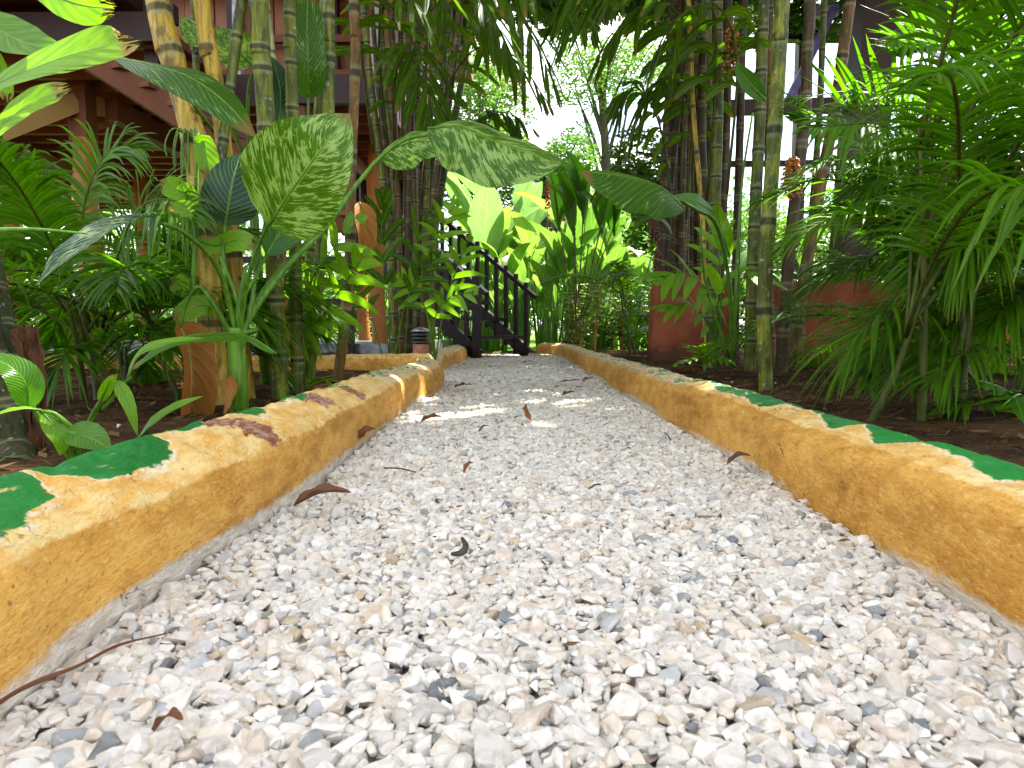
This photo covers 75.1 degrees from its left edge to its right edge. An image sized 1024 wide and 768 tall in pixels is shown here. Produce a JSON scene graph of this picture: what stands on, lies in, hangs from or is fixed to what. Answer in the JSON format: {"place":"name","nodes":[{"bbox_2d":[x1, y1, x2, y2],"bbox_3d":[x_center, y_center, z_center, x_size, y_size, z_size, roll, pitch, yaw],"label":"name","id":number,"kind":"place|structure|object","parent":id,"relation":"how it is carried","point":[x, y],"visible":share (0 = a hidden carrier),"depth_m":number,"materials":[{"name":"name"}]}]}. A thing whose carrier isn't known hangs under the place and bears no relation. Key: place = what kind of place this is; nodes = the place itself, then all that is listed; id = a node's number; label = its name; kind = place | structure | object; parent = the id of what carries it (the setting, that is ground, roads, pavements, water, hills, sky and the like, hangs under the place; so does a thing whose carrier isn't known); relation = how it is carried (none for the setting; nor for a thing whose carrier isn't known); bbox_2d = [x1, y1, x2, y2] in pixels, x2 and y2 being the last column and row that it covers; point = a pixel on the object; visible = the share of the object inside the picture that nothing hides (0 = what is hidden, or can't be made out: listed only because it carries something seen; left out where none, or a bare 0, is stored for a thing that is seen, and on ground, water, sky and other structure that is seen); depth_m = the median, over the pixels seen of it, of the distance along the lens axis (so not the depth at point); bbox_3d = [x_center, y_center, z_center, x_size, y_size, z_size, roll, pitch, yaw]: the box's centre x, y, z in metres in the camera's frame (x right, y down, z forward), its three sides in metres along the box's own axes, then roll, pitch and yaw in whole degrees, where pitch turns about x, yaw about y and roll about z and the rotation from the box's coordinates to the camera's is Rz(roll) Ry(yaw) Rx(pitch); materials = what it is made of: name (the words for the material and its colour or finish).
{"place":"outdoors","nodes":[
{"label":"outdoors","id":0,"kind":"place"},
{"bbox_2d":[159,133,256,322],"bbox_3d":[-0.954,-0.317,1.982,0.411,0.842,0.167,3,6,34],"label":"plant","id":1,"kind":"object","parent":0,"point":[206,156],"visible":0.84,"depth_m":1.95,"materials":[{"name":"green plant"}]},
{"bbox_2d":[0,353,1023,767],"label":"gravel","id":2,"kind":"structure","parent":0,"point":[360,575],"depth_m":0.62,"materials":[{"name":"gravel"}]},
{"bbox_2d":[0,631,171,704],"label":"dry frond strip","id":3,"kind":"object","parent":2,"relation":"on","point":[30,684],"visible":1,"depth_m":0.49,"materials":[{"name":"brown plant"}]},
{"bbox_2d":[293,482,350,505],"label":"fallen leaf","id":4,"kind":"object","parent":2,"relation":"on","point":[324,487],"visible":1,"depth_m":0.99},
{"bbox_2d":[0,333,1023,475],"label":"ground","id":5,"kind":"structure","parent":0,"point":[966,438],"depth_m":1.98,"materials":[{"name":"soil"}]},
{"bbox_2d":[0,252,47,462],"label":"old palm stump","id":6,"kind":"object","parent":5,"relation":"on","point":[21,431],"visible":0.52,"depth_m":1.22,"materials":[{"name":"brown plant"}]},
{"bbox_2d":[0,353,110,458],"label":"turmeric plant","id":7,"kind":"object","parent":5,"relation":"on","point":[23,378],"visible":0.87,"depth_m":1.08,"materials":[{"name":"green plant"}]},
{"bbox_2d":[0,242,130,371],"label":"areca palm","id":8,"kind":"object","parent":5,"relation":"on","point":[26,311],"visible":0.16,"depth_m":3.79,"materials":[{"name":"green plant"}]},
{"bbox_2d":[0,0,139,233],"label":"broad-leaved plant","id":9,"kind":"object","parent":5,"relation":"on","point":[89,47],"visible":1,"depth_m":0.74,"materials":[{"name":"green plant"}]},
{"bbox_2d":[87,337,203,437],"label":"turmeric plant","id":10,"kind":"object","parent":5,"relation":"on","point":[122,393],"visible":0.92,"depth_m":1.32,"materials":[{"name":"green plant"}]},
{"bbox_2d":[0,119,370,407],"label":"areca palm","id":11,"kind":"object","parent":5,"relation":"on","point":[29,196],"visible":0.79,"depth_m":2.04,"materials":[{"name":"green plant"}]},
{"bbox_2d":[145,0,227,404],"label":"cane palm","id":12,"kind":"object","parent":5,"relation":"on","point":[168,48],"visible":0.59,"depth_m":2.10,"materials":[{"name":"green plant"}]},
{"bbox_2d":[164,128,202,179],"bbox_3d":[-0.999,-0.710,2.059,0.109,0.147,0.131,0,5,0],"label":"palm blossom","id":13,"kind":"object","parent":12,"relation":"hanging from","point":[187,134],"visible":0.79,"depth_m":2.03,"materials":[{"name":"green plant"}]},
{"bbox_2d":[53,205,324,372],"bbox_3d":[-1.674,-0.420,3.390,1.261,0.822,1.303,0,5,0],"label":"areca palm","id":14,"kind":"object","parent":5,"relation":"on","point":[159,313],"visible":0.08,"depth_m":3.10,"materials":[{"name":"green plant"}]},
{"bbox_2d":[115,0,326,384],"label":"variegated plant","id":15,"kind":"object","parent":5,"relation":"on","point":[196,89],"visible":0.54,"depth_m":2.31,"materials":[{"name":"green plant"}]},
{"bbox_2d":[0,357,443,718],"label":"garden kerb","id":16,"kind":"structure","parent":5,"relation":"on","point":[94,542],"depth_m":0.73,"materials":[{"name":"concrete"}]},
{"bbox_2d":[193,0,255,398],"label":"cane palm","id":17,"kind":"object","parent":5,"relation":"on","point":[208,45],"visible":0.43,"depth_m":2.15,"materials":[{"name":"green plant"}]},
{"bbox_2d":[216,0,246,230],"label":"cane palm","id":18,"kind":"object","parent":5,"relation":"on","point":[236,38],"visible":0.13,"depth_m":2.16,"materials":[{"name":"green plant"}]},
{"bbox_2d":[0,0,472,354],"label":"raised house","id":19,"kind":"structure","parent":5,"relation":"on","point":[100,99],"depth_m":5.45,"materials":[{"name":"brown wood"}]},
{"bbox_2d":[44,353,432,371],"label":"garden kerb","id":20,"kind":"structure","parent":5,"relation":"on","point":[370,362],"depth_m":4.00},
{"bbox_2d":[26,269,471,338],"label":"undergrowth","id":21,"kind":"object","parent":5,"relation":"on","point":[303,278],"visible":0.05,"depth_m":11.92,"materials":[{"name":"green plant"}]},
{"bbox_2d":[248,0,288,399],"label":"cane palm","id":22,"kind":"object","parent":5,"relation":"on","point":[260,51],"visible":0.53,"depth_m":2.21,"materials":[{"name":"green plant"}]},
{"bbox_2d":[283,0,304,392],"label":"cane palm","id":23,"kind":"object","parent":5,"relation":"on","point":[290,59],"visible":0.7,"depth_m":2.36,"materials":[{"name":"green plant"}]},
{"bbox_2d":[36,113,561,415],"bbox_3d":[-0.590,-0.395,1.958,1.394,1.038,0.851,-4,6,-40],"label":"variegated plant","id":24,"kind":"object","parent":5,"relation":"on","point":[287,179],"visible":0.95,"depth_m":1.89,"materials":[{"name":"green plant"}]},
{"bbox_2d":[303,0,322,342],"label":"cane palm","id":25,"kind":"object","parent":5,"relation":"on","point":[318,109],"visible":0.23,"depth_m":2.80,"materials":[{"name":"green plant"}]},
{"bbox_2d":[250,211,387,384],"bbox_3d":[-0.689,-0.273,2.406,0.554,0.724,0.356,3,5,30],"label":"palm seedling","id":26,"kind":"object","parent":5,"relation":"on","point":[340,266],"visible":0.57,"depth_m":2.45,"materials":[{"name":"green plant"}]},
{"bbox_2d":[304,0,335,387],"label":"cane palm","id":27,"kind":"object","parent":5,"relation":"on","point":[329,40],"visible":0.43,"depth_m":2.54,"materials":[{"name":"green plant"}]},
{"bbox_2d":[332,0,359,379],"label":"cane palm","id":28,"kind":"object","parent":5,"relation":"on","point":[353,111],"visible":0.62,"depth_m":2.79,"materials":[{"name":"green plant"}]},
{"bbox_2d":[354,202,376,273],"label":"dead leaf","id":29,"kind":"object","parent":28,"relation":"hanging from","point":[367,232],"visible":0.66,"depth_m":2.68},
{"bbox_2d":[360,5,397,353],"bbox_3d":[-1.384,-2.131,4.687,1.581,3.997,2.098,2,5,26],"label":"clump palm","id":30,"kind":"object","parent":5,"relation":"on","point":[383,182],"visible":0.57,"depth_m":4.58,"materials":[{"name":"plant"}]},
{"bbox_2d":[369,5,398,353],"bbox_3d":[-0.964,-2.324,4.903,1.927,4.360,2.040,-1,5,-12],"label":"clump palm","id":31,"kind":"object","parent":5,"relation":"on","point":[379,97],"visible":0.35,"depth_m":4.96,"materials":[{"name":"plant"}]},
{"bbox_2d":[379,2,394,221],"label":"clump palm","id":32,"kind":"object","parent":5,"relation":"on","point":[382,43],"visible":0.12,"depth_m":5.32,"materials":[{"name":"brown plant"}]},
{"bbox_2d":[329,186,450,353],"bbox_3d":[-0.718,-0.657,4.221,0.722,1.057,0.700,0,5,0],"label":"palm seedling","id":33,"kind":"object","parent":5,"relation":"on","point":[385,203],"visible":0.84,"depth_m":4.10,"materials":[{"name":"green plant"}]},
{"bbox_2d":[383,0,403,353],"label":"clump palm","id":34,"kind":"object","parent":5,"relation":"on","point":[396,180],"visible":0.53,"depth_m":4.70,"materials":[{"name":"brown plant"}]},
{"bbox_2d":[405,0,412,353],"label":"clump palm","id":35,"kind":"object","parent":5,"relation":"on","point":[408,37],"visible":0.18,"depth_m":4.82,"materials":[{"name":"plant"}]},
{"bbox_2d":[404,3,417,353],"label":"clump palm","id":36,"kind":"object","parent":5,"relation":"on","point":[408,200],"visible":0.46,"depth_m":4.71,"materials":[{"name":"plant"}]},
{"bbox_2d":[404,0,418,343],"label":"clump palm","id":37,"kind":"object","parent":5,"relation":"on","point":[415,196],"visible":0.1,"depth_m":5.09,"materials":[{"name":"brown plant"}]},
{"bbox_2d":[411,327,429,353],"bbox_3d":[-0.618,-0.265,4.508,0.133,0.242,0.133,0,5,0],"label":"garden lamp","id":38,"kind":"object","parent":5,"relation":"on","point":[420,337],"visible":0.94,"depth_m":4.46,"materials":[{"name":"metal"}]},
{"bbox_2d":[420,1,436,323],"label":"clump palm","id":39,"kind":"object","parent":5,"relation":"on","point":[426,189],"visible":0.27,"depth_m":4.79,"materials":[{"name":"brown plant"}]},
{"bbox_2d":[387,194,485,359],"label":"palm seedling","id":40,"kind":"object","parent":5,"relation":"on","point":[451,302],"visible":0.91,"depth_m":4.17,"materials":[{"name":"green plant"}]},
{"bbox_2d":[420,0,463,343],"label":"clump palm","id":41,"kind":"object","parent":5,"relation":"on","point":[438,166],"visible":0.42,"depth_m":4.58,"materials":[{"name":"plant"}]},
{"bbox_2d":[422,0,474,350],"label":"clump palm","id":42,"kind":"object","parent":5,"relation":"on","point":[455,114],"visible":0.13,"depth_m":4.98,"materials":[{"name":"brown plant"}]},
{"bbox_2d":[335,0,601,178],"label":"overhanging palm","id":43,"kind":"object","parent":42,"relation":"attached to","point":[490,33],"visible":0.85,"depth_m":3.66,"materials":[{"name":"green plant"}]},
{"bbox_2d":[428,344,469,369],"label":"garden kerb","id":44,"kind":"structure","parent":5,"relation":"on","point":[448,357],"depth_m":5.17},
{"bbox_2d":[415,1,499,343],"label":"clump palm","id":45,"kind":"object","parent":5,"relation":"on","point":[417,313],"visible":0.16,"depth_m":4.92,"materials":[{"name":"plant"}]},
{"bbox_2d":[435,37,538,333],"bbox_3d":[-0.807,-4.186,14.738,2.898,6.959,3.225,0,5,0],"label":"garden tree","id":46,"kind":"object","parent":5,"relation":"on","point":[481,101],"visible":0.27,"depth_m":14.46,"materials":[{"name":"green plant"}]},
{"bbox_2d":[439,172,539,351],"bbox_3d":[-0.434,-1.881,10.426,1.344,2.834,1.760,3,5,32],"label":"banana plant","id":47,"kind":"object","parent":5,"relation":"on","point":[485,220],"visible":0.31,"depth_m":9.99,"materials":[{"name":"green plant"}]},
{"bbox_2d":[442,200,551,351],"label":"ginger plant","id":48,"kind":"object","parent":5,"relation":"on","point":[463,221],"visible":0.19,"depth_m":10.22,"materials":[{"name":"green plant"}]},
{"bbox_2d":[462,241,532,350],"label":"ginger plant","id":49,"kind":"object","parent":5,"relation":"on","point":[512,261],"visible":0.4,"depth_m":9.56,"materials":[{"name":"green plant"}]},
{"bbox_2d":[449,172,550,348],"bbox_3d":[-0.021,-2.162,11.610,1.994,3.205,1.373,-2,5,-26],"label":"banana plant","id":50,"kind":"object","parent":5,"relation":"on","point":[522,204],"visible":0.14,"depth_m":11.49,"materials":[{"name":"green plant"}]},
{"bbox_2d":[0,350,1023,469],"bbox_3d":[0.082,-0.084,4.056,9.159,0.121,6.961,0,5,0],"label":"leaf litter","id":51,"kind":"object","parent":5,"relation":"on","point":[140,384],"visible":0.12,"depth_m":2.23,"materials":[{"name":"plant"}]},
{"bbox_2d":[489,243,545,345],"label":"ginger plant","id":52,"kind":"object","parent":5,"relation":"on","point":[521,272],"visible":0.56,"depth_m":9.70,"materials":[{"name":"green plant"}]},
{"bbox_2d":[510,211,565,343],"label":"ginger plant","id":53,"kind":"object","parent":5,"relation":"on","point":[524,228],"visible":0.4,"depth_m":9.50,"materials":[{"name":"green plant"}]},
{"bbox_2d":[500,120,601,342],"bbox_3d":[0.733,-3.165,13.840,2.232,5.058,2.844,0,5,0],"label":"garden tree","id":54,"kind":"object","parent":5,"relation":"on","point":[573,141],"visible":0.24,"depth_m":13.59,"materials":[{"name":"green plant"}]},
{"bbox_2d":[526,228,598,342],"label":"ginger plant","id":55,"kind":"object","parent":5,"relation":"on","point":[542,272],"visible":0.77,"depth_m":8.53,"materials":[{"name":"green plant"}]},
{"bbox_2d":[528,204,598,345],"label":"ginger plant","id":56,"kind":"object","parent":5,"relation":"on","point":[552,242],"visible":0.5,"depth_m":8.42,"materials":[{"name":"green plant"}]},
{"bbox_2d":[515,192,630,342],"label":"ginger plant","id":57,"kind":"object","parent":5,"relation":"on","point":[622,220],"visible":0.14,"depth_m":9.24,"materials":[{"name":"green plant"}]},
{"bbox_2d":[547,150,621,343],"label":"ginger clump","id":58,"kind":"object","parent":5,"relation":"on","point":[568,195],"visible":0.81,"depth_m":7.47,"materials":[{"name":"green plant"}]},
{"bbox_2d":[537,260,648,354],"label":"shrub","id":59,"kind":"object","parent":5,"relation":"on","point":[621,277],"visible":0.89,"depth_m":6.14,"materials":[{"name":"green plant"}]},
{"bbox_2d":[575,273,616,349],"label":"slender shrub","id":60,"kind":"object","parent":5,"relation":"on","point":[595,326],"visible":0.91,"depth_m":7.21,"materials":[{"name":"green plant"}]},
{"bbox_2d":[536,25,665,169],"bbox_3d":[2.188,-4.739,15.700,3.259,7.887,2.685,0,5,0],"label":"garden tree","id":61,"kind":"object","parent":5,"relation":"on","point":[603,86],"visible":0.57,"depth_m":15.29,"materials":[{"name":"green plant"}]},
{"bbox_2d":[565,224,646,349],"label":"ginger plant","id":62,"kind":"object","parent":5,"relation":"on","point":[617,251],"visible":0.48,"depth_m":8.31,"materials":[{"name":"green plant"}]},
{"bbox_2d":[579,240,655,349],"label":"ginger plant","id":63,"kind":"object","parent":5,"relation":"on","point":[640,263],"visible":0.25,"depth_m":8.56,"materials":[{"name":"green plant"}]},
{"bbox_2d":[601,125,661,256],"bbox_3d":[1.417,-1.268,6.780,1.089,2.512,1.259,0,5,0],"label":"garden tree","id":64,"kind":"object","parent":5,"relation":"on","point":[642,168],"visible":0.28,"depth_m":6.42,"materials":[{"name":"green plant"}]},
{"bbox_2d":[421,0,843,54],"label":"shade tree","id":65,"kind":"object","parent":5,"relation":"on","point":[796,17],"visible":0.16,"depth_m":8.15,"materials":[{"name":"green plant"}]},
{"bbox_2d":[590,0,700,274],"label":"cane palm","id":66,"kind":"object","parent":5,"relation":"on","point":[610,13],"visible":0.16,"depth_m":6.39,"materials":[{"name":"brown plant"}]},
{"bbox_2d":[659,0,672,277],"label":"cane palm","id":67,"kind":"object","parent":5,"relation":"on","point":[665,186],"visible":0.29,"depth_m":5.11,"materials":[{"name":"brown plant"}]},
{"bbox_2d":[582,62,765,366],"bbox_3d":[0.707,-0.733,2.749,0.207,1.378,1.295,4,6,41],"label":"variegated plant","id":68,"kind":"object","parent":5,"relation":"on","point":[627,193],"visible":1,"depth_m":2.91,"materials":[{"name":"green plant"}]},
{"bbox_2d":[665,0,685,271],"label":"cane palm","id":69,"kind":"object","parent":5,"relation":"on","point":[674,147],"visible":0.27,"depth_m":5.20,"materials":[{"name":"brown plant"}]},
{"bbox_2d":[674,0,683,273],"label":"cane palm","id":70,"kind":"object","parent":5,"relation":"on","point":[678,192],"visible":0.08,"depth_m":5.55,"materials":[{"name":"brown plant"}]},
{"bbox_2d":[678,0,691,271],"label":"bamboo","id":71,"kind":"object","parent":5,"relation":"on","point":[682,222],"visible":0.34,"depth_m":5.12,"materials":[{"name":"brown plant"}]},
{"bbox_2d":[647,275,728,362],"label":"garden wall","id":72,"kind":"structure","parent":5,"relation":"on","point":[667,338],"depth_m":4.88,"materials":[{"name":"concrete"}]},
{"bbox_2d":[689,0,699,274],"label":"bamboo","id":73,"kind":"object","parent":5,"relation":"on","point":[691,260],"visible":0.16,"depth_m":5.43,"materials":[{"name":"brown plant"}]},
{"bbox_2d":[686,0,706,342],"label":"cane palm","id":74,"kind":"object","parent":5,"relation":"on","point":[694,131],"visible":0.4,"depth_m":3.88,"materials":[{"name":"brown plant"}]},
{"bbox_2d":[697,0,708,268],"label":"cane palm","id":75,"kind":"object","parent":5,"relation":"on","point":[701,106],"visible":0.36,"depth_m":3.96,"materials":[{"name":"brown plant"}]},
{"bbox_2d":[673,342,736,372],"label":"palm seedling","id":76,"kind":"object","parent":5,"relation":"on","point":[705,358],"visible":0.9,"depth_m":3.13,"materials":[{"name":"green plant"}]},
{"bbox_2d":[704,0,711,354],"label":"cane palm","id":77,"kind":"object","parent":5,"relation":"on","point":[709,82],"visible":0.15,"depth_m":4.34,"materials":[{"name":"green plant"}]},
{"bbox_2d":[639,213,787,371],"bbox_3d":[0.924,-0.457,3.233,0.696,0.824,0.560,0,5,0],"label":"palm seedling","id":78,"kind":"object","parent":5,"relation":"on","point":[668,280],"visible":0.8,"depth_m":3.22,"materials":[{"name":"green plant"}]},
{"bbox_2d":[706,0,723,367],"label":"bamboo","id":79,"kind":"object","parent":5,"relation":"on","point":[716,161],"visible":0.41,"depth_m":3.78,"materials":[{"name":"green plant"}]},
{"bbox_2d":[537,0,770,251],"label":"overhanging palm","id":80,"kind":"object","parent":79,"relation":"attached to","point":[635,21],"visible":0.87,"depth_m":3.77,"materials":[{"name":"green plant"}]},
{"bbox_2d":[721,22,741,76],"bbox_3d":[1.194,-1.816,3.603,0.100,0.286,0.102,-3,6,-36],"label":"fruit bunch","id":81,"kind":"object","parent":80,"relation":"hanging from","point":[728,41],"visible":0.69,"depth_m":3.59,"materials":[{"name":"orange plant"}]},
{"bbox_2d":[717,0,732,366],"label":"bamboo","id":82,"kind":"object","parent":5,"relation":"on","point":[726,132],"visible":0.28,"depth_m":4.07,"materials":[{"name":"green plant"}]},
{"bbox_2d":[731,0,747,366],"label":"bamboo","id":83,"kind":"object","parent":5,"relation":"on","point":[740,124],"visible":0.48,"depth_m":4.17,"materials":[{"name":"green plant"}]},
{"bbox_2d":[583,235,903,350],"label":"undergrowth","id":84,"kind":"object","parent":5,"relation":"on","point":[608,342],"visible":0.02,"depth_m":8.38,"materials":[{"name":"green plant"}]},
{"bbox_2d":[744,0,768,371],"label":"bamboo","id":85,"kind":"object","parent":5,"relation":"on","point":[753,244],"visible":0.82,"depth_m":3.49,"materials":[{"name":"green plant"}]},
{"bbox_2d":[764,0,775,367],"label":"bamboo stalk","id":86,"kind":"object","parent":5,"relation":"on","point":[771,10],"visible":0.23,"depth_m":4.04,"materials":[{"name":"green plant"}]},
{"bbox_2d":[756,0,789,389],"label":"bamboo","id":87,"kind":"object","parent":5,"relation":"on","point":[774,132],"visible":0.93,"depth_m":2.52,"materials":[{"name":"green plant"}]},
{"bbox_2d":[534,343,1023,637],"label":"garden kerb","id":88,"kind":"structure","parent":5,"relation":"on","point":[946,520],"depth_m":0.89,"materials":[{"name":"concrete"}]},
{"bbox_2d":[775,0,815,372],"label":"bamboo","id":89,"kind":"object","parent":5,"relation":"on","point":[788,263],"visible":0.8,"depth_m":3.40,"materials":[{"name":"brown plant"}]},
{"bbox_2d":[779,156,803,200],"bbox_3d":[1.392,-1.027,3.317,0.123,0.214,0.122,0,5,0],"label":"fruit bunch","id":90,"kind":"object","parent":89,"relation":"hanging from","point":[792,162],"visible":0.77,"depth_m":3.29,"materials":[{"name":"orange plant"}]},
{"bbox_2d":[725,175,898,281],"bbox_3d":[5.402,-2.220,12.566,4.732,3.415,4.321,0,5,0],"label":"garden tree","id":91,"kind":"object","parent":5,"relation":"on","point":[780,223],"visible":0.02,"depth_m":11.55,"materials":[{"name":"green plant"}]},
{"bbox_2d":[799,0,826,364],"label":"bamboo stalk","id":92,"kind":"object","parent":5,"relation":"on","point":[821,58],"visible":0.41,"depth_m":4.13,"materials":[{"name":"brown plant"}]},
{"bbox_2d":[788,0,855,368],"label":"bamboo","id":93,"kind":"object","parent":5,"relation":"on","point":[842,54],"visible":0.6,"depth_m":3.78,"materials":[{"name":"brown plant"}]},
{"bbox_2d":[706,0,1023,281],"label":"open pavilion","id":94,"kind":"structure","parent":5,"relation":"on","point":[865,20],"depth_m":4.98,"materials":[{"name":"brown wood"}]},
{"bbox_2d":[710,148,1023,399],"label":"areca palm","id":95,"kind":"object","parent":5,"relation":"on","point":[812,167],"visible":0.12,"depth_m":2.81,"materials":[{"name":"green plant"}]},
{"bbox_2d":[740,75,1023,363],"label":"areca palm","id":96,"kind":"object","parent":5,"relation":"on","point":[840,229],"visible":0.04,"depth_m":4.12,"materials":[{"name":"green plant"}]},
{"bbox_2d":[744,0,1023,425],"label":"areca palm","id":97,"kind":"object","parent":5,"relation":"on","point":[980,183],"visible":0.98,"depth_m":1.65,"materials":[{"name":"green plant"}]},
{"bbox_2d":[773,282,1018,364],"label":"garden wall","id":98,"kind":"structure","parent":5,"relation":"on","point":[845,293],"depth_m":4.45,"materials":[{"name":"concrete"}]},
{"bbox_2d":[959,378,1023,422],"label":"palm seedling","id":99,"kind":"object","parent":5,"relation":"on","point":[1015,401],"visible":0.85,"depth_m":1.58,"materials":[{"name":"green plant"}]},
{"bbox_2d":[26,0,1023,332],"label":"sky","id":100,"kind":"structure","parent":0,"point":[546,129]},
{"bbox_2d":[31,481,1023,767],"bbox_3d":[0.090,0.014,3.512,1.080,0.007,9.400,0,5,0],"label":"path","id":101,"kind":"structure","parent":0,"point":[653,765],"depth_m":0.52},
{"bbox_2d":[341,180,537,357],"bbox_3d":[-1.264,-1.806,7.721,3.289,2.976,0.858,4,6,39],"label":"garden stair","id":102,"kind":"object","parent":101,"relation":"on","point":[456,334],"visible":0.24,"depth_m":7.20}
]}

